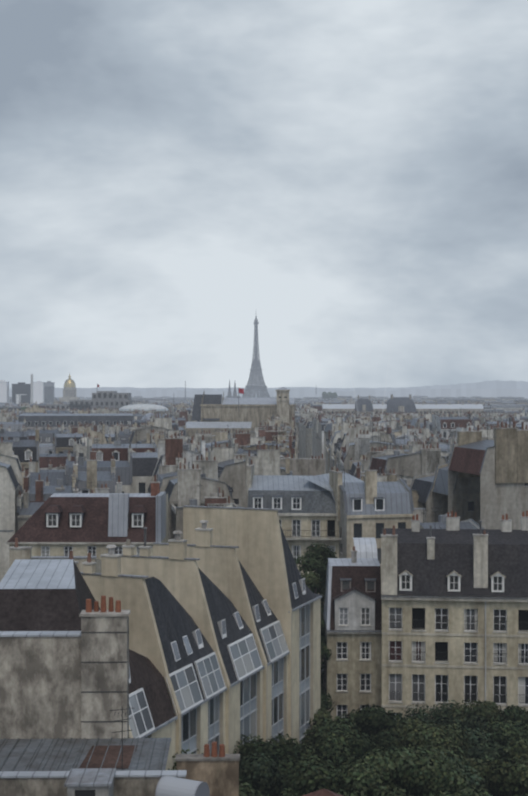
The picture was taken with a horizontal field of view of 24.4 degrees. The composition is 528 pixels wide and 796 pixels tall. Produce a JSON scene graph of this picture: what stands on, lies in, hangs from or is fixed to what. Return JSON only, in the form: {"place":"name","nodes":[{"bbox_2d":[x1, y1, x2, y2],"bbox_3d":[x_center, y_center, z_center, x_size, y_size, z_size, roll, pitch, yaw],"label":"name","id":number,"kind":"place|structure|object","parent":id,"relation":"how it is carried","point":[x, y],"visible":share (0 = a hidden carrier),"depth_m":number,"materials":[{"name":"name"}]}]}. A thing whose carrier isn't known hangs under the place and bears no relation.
{"place":"outdoors","nodes":[
{"label":"outdoors","id":0,"kind":"place"},
{"bbox_2d":[0,538,239,795],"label":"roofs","id":1,"kind":"structure","parent":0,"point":[64,664],"depth_m":59.45,"materials":[{"name":"concrete"}]},
{"bbox_2d":[110,707,134,770],"bbox_3d":[-5.877,15.711,50.630,1.006,5.812,0.500,0,0,-1],"label":"tv antenna","id":2,"kind":"object","parent":1,"relation":"attached to","point":[122,709],"visible":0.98,"depth_m":50.61,"materials":[{"name":"metal"}]},
{"bbox_2d":[155,775,209,795],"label":"vent pipe","id":3,"kind":"object","parent":1,"relation":"attached to","point":[170,786],"visible":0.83,"depth_m":48.86,"materials":[{"name":"metal"}]},
{"bbox_2d":[0,0,527,387],"label":"sky","id":4,"kind":"structure","parent":0,"point":[349,178],"materials":[{"name":"grey"}]},
{"bbox_2d":[9,380,527,398],"bbox_3d":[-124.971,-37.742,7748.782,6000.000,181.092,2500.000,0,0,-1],"label":"horizon hills","id":5,"kind":"structure","parent":0,"point":[496,388],"depth_m":6524.51,"materials":[{"name":"grey"}]},
{"bbox_2d":[168,542,527,795],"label":"tree","id":6,"kind":"object","parent":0,"point":[465,750],"depth_m":88.54,"materials":[{"name":"green plant"}]},
{"label":"ground","id":7,"kind":"structure","parent":0,"visible":0},
{"bbox_2d":[59,373,79,401],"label":"golden dome","id":8,"kind":"structure","parent":7,"relation":"on","point":[69,390],"depth_m":2182.05,"materials":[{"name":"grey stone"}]},
{"bbox_2d":[6,473,167,567],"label":"building","id":9,"kind":"structure","parent":7,"relation":"on","point":[77,524],"depth_m":140.04,"materials":[{"name":"brown tile"}]},
{"bbox_2d":[0,374,239,403],"bbox_3d":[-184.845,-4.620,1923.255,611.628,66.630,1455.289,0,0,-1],"label":"distant towers","id":10,"kind":"structure","parent":7,"relation":"on","point":[39,392],"depth_m":1991.89,"materials":[{"name":"stone"}]},
{"bbox_2d":[3,392,337,410],"bbox_3d":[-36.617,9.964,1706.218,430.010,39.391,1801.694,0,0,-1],"label":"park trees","id":11,"kind":"object","parent":7,"relation":"on","point":[328,395],"visible":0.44,"depth_m":2591.08,"materials":[{"name":"green plant"}]},
{"bbox_2d":[69,505,321,769],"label":"apartment building","id":12,"kind":"structure","parent":7,"relation":"on","point":[223,604],"depth_m":91.21,"materials":[{"name":"paint"}]},
{"bbox_2d":[185,387,295,439],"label":"church","id":13,"kind":"structure","parent":7,"relation":"on","point":[211,412],"depth_m":518.18,"materials":[{"name":"stone"}]},
{"bbox_2d":[238,387,243,411],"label":"flag pole","id":14,"kind":"object","parent":13,"relation":"on","point":[240,390],"visible":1,"depth_m":511.50,"materials":[{"name":"metal"}]},
{"bbox_2d":[19,384,483,429],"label":"buildings","id":15,"kind":"structure","parent":7,"relation":"on","point":[122,402],"depth_m":902.86,"materials":[{"name":"grey stone"}]},
{"bbox_2d":[242,316,269,397],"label":"eiffel tower","id":16,"kind":"structure","parent":7,"relation":"on","point":[255,379],"depth_m":4224.22,"materials":[{"name":"grey metal"}]},
{"bbox_2d":[0,403,527,661],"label":"city","id":17,"kind":"object","parent":7,"relation":"on","point":[470,468],"visible":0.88,"depth_m":172.85,"materials":[{"name":"beige stone"}]},
{"bbox_2d":[0,395,527,417],"bbox_3d":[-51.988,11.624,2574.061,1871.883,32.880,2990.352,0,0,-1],"label":"city","id":18,"kind":"object","parent":7,"relation":"on","point":[501,404],"visible":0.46,"depth_m":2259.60,"materials":[{"name":"grey stone"}]},
{"bbox_2d":[234,412,423,507],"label":"buildings","id":19,"kind":"structure","parent":7,"relation":"on","point":[349,446],"depth_m":240.20,"materials":[{"name":"grey stone"}]},
{"bbox_2d":[246,453,425,602],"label":"buildings","id":20,"kind":"structure","parent":7,"relation":"on","point":[302,497],"depth_m":151.79,"materials":[{"name":"beige stone"}]},
{"bbox_2d":[323,546,381,722],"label":"building","id":21,"kind":"structure","parent":7,"relation":"on","point":[352,615],"depth_m":117.47,"materials":[{"name":"beige stone"}]},
{"bbox_2d":[381,511,527,717],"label":"building","id":22,"kind":"structure","parent":7,"relation":"on","point":[468,622],"depth_m":114.77,"materials":[{"name":"beige stone"}]},
{"label":"garden lawn","id":23,"kind":"structure","parent":0,"visible":0},
{"bbox_2d":[303,789,341,795],"bbox_3d":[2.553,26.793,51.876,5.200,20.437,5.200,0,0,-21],"label":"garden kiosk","id":24,"kind":"object","parent":23,"relation":"on","point":[323,792],"visible":1,"depth_m":51.75,"materials":[{"name":"tile"}]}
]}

